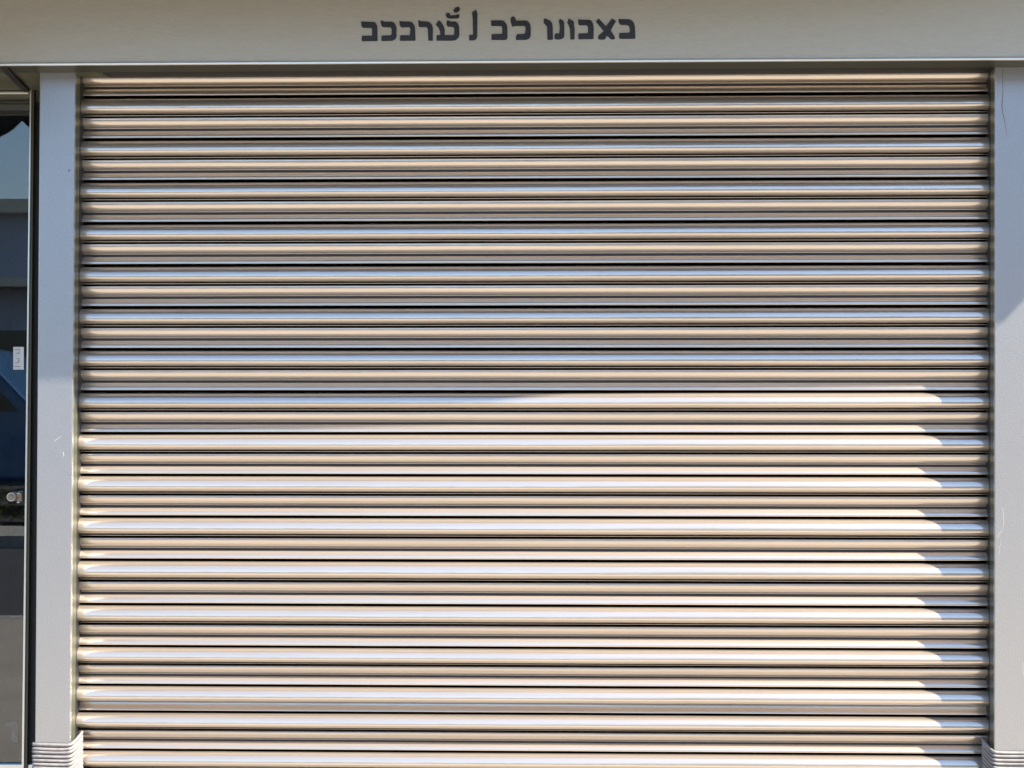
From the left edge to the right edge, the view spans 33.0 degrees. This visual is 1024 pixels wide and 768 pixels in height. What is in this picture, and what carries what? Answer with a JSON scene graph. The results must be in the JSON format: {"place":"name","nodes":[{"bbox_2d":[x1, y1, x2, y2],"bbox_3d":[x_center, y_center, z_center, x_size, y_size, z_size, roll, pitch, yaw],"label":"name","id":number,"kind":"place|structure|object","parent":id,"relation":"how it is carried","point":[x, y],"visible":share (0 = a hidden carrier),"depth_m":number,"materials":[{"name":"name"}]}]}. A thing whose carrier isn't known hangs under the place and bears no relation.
{"place":"outdoors","nodes":[
{"label":"outdoors","id":0,"kind":"place"},
{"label":"forecourt","id":1,"kind":"structure","parent":0,"visible":0},
{"bbox_2d":[35,72,85,766],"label":"metal post","id":2,"kind":"object","parent":1,"relation":"on","point":[60,391],"visible":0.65,"depth_m":3.68,"materials":[{"name":"grey metal"}]},
{"bbox_2d":[32,731,82,767],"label":"wrapped cord","id":3,"kind":"object","parent":2,"relation":"attached to","point":[76,749],"visible":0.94,"depth_m":3.67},
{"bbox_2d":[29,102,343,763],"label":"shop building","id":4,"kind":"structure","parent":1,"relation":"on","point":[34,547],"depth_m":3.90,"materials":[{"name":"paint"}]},
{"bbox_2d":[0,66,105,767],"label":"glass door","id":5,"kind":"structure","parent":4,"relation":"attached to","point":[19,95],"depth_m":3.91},
{"bbox_2d":[13,347,23,369],"bbox_3d":[-1.116,-0.058,3.908,0.024,0.051,0.002,0,0,2],"label":"paper note","id":6,"kind":"object","parent":5,"relation":"attached to","point":[18,358],"visible":1,"depth_m":3.91,"materials":[{"name":"grey paper"}]},
{"bbox_2d":[0,0,1023,77],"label":"shutter header","id":7,"kind":"object","parent":4,"relation":"attached to","point":[220,38],"visible":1,"depth_m":3.57,"materials":[{"name":"metal"}]},
{"bbox_2d":[76,73,989,767],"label":"rolling shutter","id":8,"kind":"object","parent":7,"relation":"attached to","point":[602,421],"visible":0.84,"depth_m":3.72,"materials":[{"name":"metal"}]},
{"bbox_2d":[984,67,1023,766],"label":"metal post","id":9,"kind":"object","parent":1,"relation":"on","point":[1005,434],"visible":0.91,"depth_m":3.62,"materials":[{"name":"grey metal"}]},
{"bbox_2d":[981,738,1023,767],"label":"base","id":10,"kind":"object","parent":9,"relation":"attached to","point":[989,753],"visible":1,"depth_m":3.61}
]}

